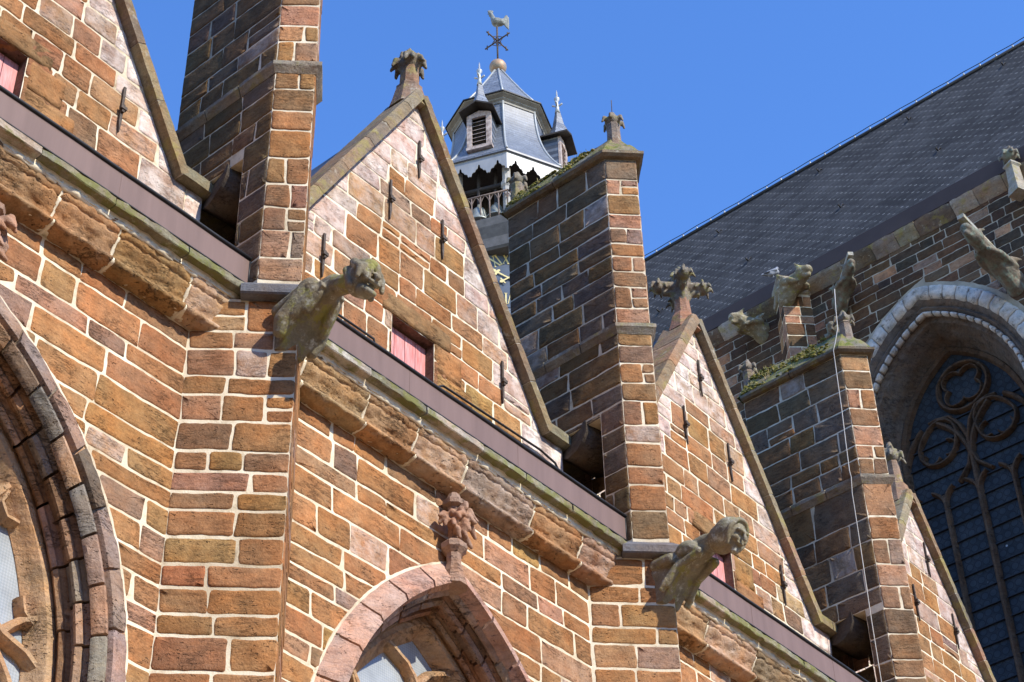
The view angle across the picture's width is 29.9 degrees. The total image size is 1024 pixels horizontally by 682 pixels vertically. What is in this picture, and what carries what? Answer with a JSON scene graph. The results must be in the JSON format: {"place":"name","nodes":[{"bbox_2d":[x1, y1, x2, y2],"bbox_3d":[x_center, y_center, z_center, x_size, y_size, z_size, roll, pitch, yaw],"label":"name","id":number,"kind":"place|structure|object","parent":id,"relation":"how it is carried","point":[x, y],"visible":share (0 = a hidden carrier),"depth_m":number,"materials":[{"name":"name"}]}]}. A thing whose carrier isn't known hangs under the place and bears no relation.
{"place":"outdoors","nodes":[
{"label":"outdoors","id":0,"kind":"place"},
{"bbox_2d":[132,0,1023,258],"label":"sky","id":1,"kind":"structure","parent":0,"point":[722,100],"materials":[{"name":"blue"}]},
{"bbox_2d":[644,37,1023,681],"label":"transept","id":2,"kind":"structure","parent":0,"point":[935,309],"depth_m":42.55,"materials":[{"name":"stone"}]},
{"bbox_2d":[728,308,769,343],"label":"gargoyle","id":3,"kind":"object","parent":2,"relation":"attached to","point":[756,328],"visible":1,"depth_m":44.52,"materials":[{"name":"stone"}]},
{"bbox_2d":[774,263,812,307],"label":"gargoyle","id":4,"kind":"object","parent":2,"relation":"attached to","point":[789,288],"visible":1,"depth_m":43.92,"materials":[{"name":"stone"}]},
{"bbox_2d":[761,267,778,277],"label":"pigeon","id":5,"kind":"object","parent":4,"relation":"on","point":[772,272],"visible":0.99,"depth_m":44.61,"materials":[{"name":"white"}]},
{"bbox_2d":[829,252,856,314],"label":"gargoyle","id":6,"kind":"object","parent":2,"relation":"attached to","point":[845,286],"visible":0.92,"depth_m":42.78,"materials":[{"name":"grey stone"}]},
{"bbox_2d":[867,284,1023,681],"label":"window","id":7,"kind":"structure","parent":2,"relation":"in","point":[947,368],"depth_m":40.41,"materials":[{"name":"glass"}]},
{"bbox_2d":[957,213,1023,296],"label":"gargoyle","id":8,"kind":"object","parent":2,"relation":"attached to","point":[999,265],"visible":1,"depth_m":39.72,"materials":[{"name":"grey stone"}]},
{"bbox_2d":[998,146,1023,201],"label":"pinnacle","id":9,"kind":"object","parent":2,"relation":"attached to","point":[1008,157],"visible":1,"depth_m":41.29,"materials":[{"name":"stone"}]},
{"label":"ground","id":10,"kind":"structure","parent":0,"visible":0},
{"bbox_2d":[0,0,251,681],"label":"chapel bay","id":11,"kind":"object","parent":10,"relation":"on","point":[124,269],"visible":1,"depth_m":15.27,"materials":[{"name":"brown brick"}]},
{"bbox_2d":[0,202,127,681],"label":"window","id":12,"kind":"structure","parent":11,"relation":"in","point":[47,592],"depth_m":14.31,"materials":[{"name":"brown glass"}]},
{"bbox_2d":[149,0,322,681],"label":"buttress","id":13,"kind":"structure","parent":10,"relation":"on","point":[252,92],"depth_m":16.05,"materials":[{"name":"brick"}]},
{"bbox_2d":[271,258,384,363],"bbox_3d":[-1.613,-0.265,16.274,1.394,0.592,0.553,-30,-48,29],"label":"gargoyle","id":14,"kind":"object","parent":13,"relation":"attached to","point":[305,312],"visible":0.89,"depth_m":16.21,"materials":[{"name":"stone"}]},
{"bbox_2d":[204,48,627,681],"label":"chapel bay","id":15,"kind":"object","parent":10,"relation":"on","point":[452,520],"visible":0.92,"depth_m":18.41,"materials":[{"name":"brown brick"}]},
{"bbox_2d":[310,492,530,681],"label":"window","id":16,"kind":"structure","parent":15,"relation":"in","point":[427,622],"depth_m":17.49,"materials":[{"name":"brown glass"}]},
{"bbox_2d":[440,10,576,313],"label":"clock tower","id":17,"kind":"structure","parent":10,"relation":"on","point":[499,122],"depth_m":81.31,"materials":[{"name":"grey metal"}]},
{"bbox_2d":[472,171,486,220],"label":"bell","id":18,"kind":"object","parent":17,"relation":"hanging from","point":[476,213],"visible":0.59,"depth_m":78.19,"materials":[{"name":"grey metal"}]},
{"bbox_2d":[486,169,502,217],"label":"bell","id":19,"kind":"object","parent":17,"relation":"hanging from","point":[494,209],"visible":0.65,"depth_m":78.20,"materials":[{"name":"grey metal"}]},
{"bbox_2d":[501,100,681,681],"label":"buttress","id":20,"kind":"structure","parent":10,"relation":"on","point":[584,326],"depth_m":21.82,"materials":[{"name":"brick"}]},
{"bbox_2d":[650,516,748,611],"bbox_3d":[1.839,2.285,19.485,1.348,0.696,0.514,-30,-48,29],"label":"gargoyle","id":21,"kind":"object","parent":20,"relation":"attached to","point":[683,571],"visible":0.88,"depth_m":19.41,"materials":[{"name":"stone"}]},
{"bbox_2d":[563,264,868,681],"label":"chapel bay","id":22,"kind":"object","parent":10,"relation":"on","point":[753,613],"visible":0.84,"depth_m":23.80,"materials":[{"name":"brown brick"}]},
{"bbox_2d":[737,310,926,681],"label":"buttress","id":23,"kind":"structure","parent":10,"relation":"on","point":[793,416],"depth_m":25.67,"materials":[{"name":"brick"}]},
{"bbox_2d":[824,321,838,339],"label":"pigeon","id":24,"kind":"object","parent":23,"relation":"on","point":[831,329],"visible":0.38,"depth_m":42.64,"materials":[{"name":"grey stone"}]},
{"bbox_2d":[833,289,881,681],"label":"lightning cable","id":25,"kind":"object","parent":23,"relation":"attached to","point":[852,491],"visible":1,"depth_m":25.29,"materials":[{"name":"grey metal"}]},
{"bbox_2d":[831,442,995,681],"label":"chapel bay","id":26,"kind":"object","parent":10,"relation":"on","point":[951,649],"visible":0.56,"depth_m":27.81,"materials":[{"name":"brown brick"}]}
]}

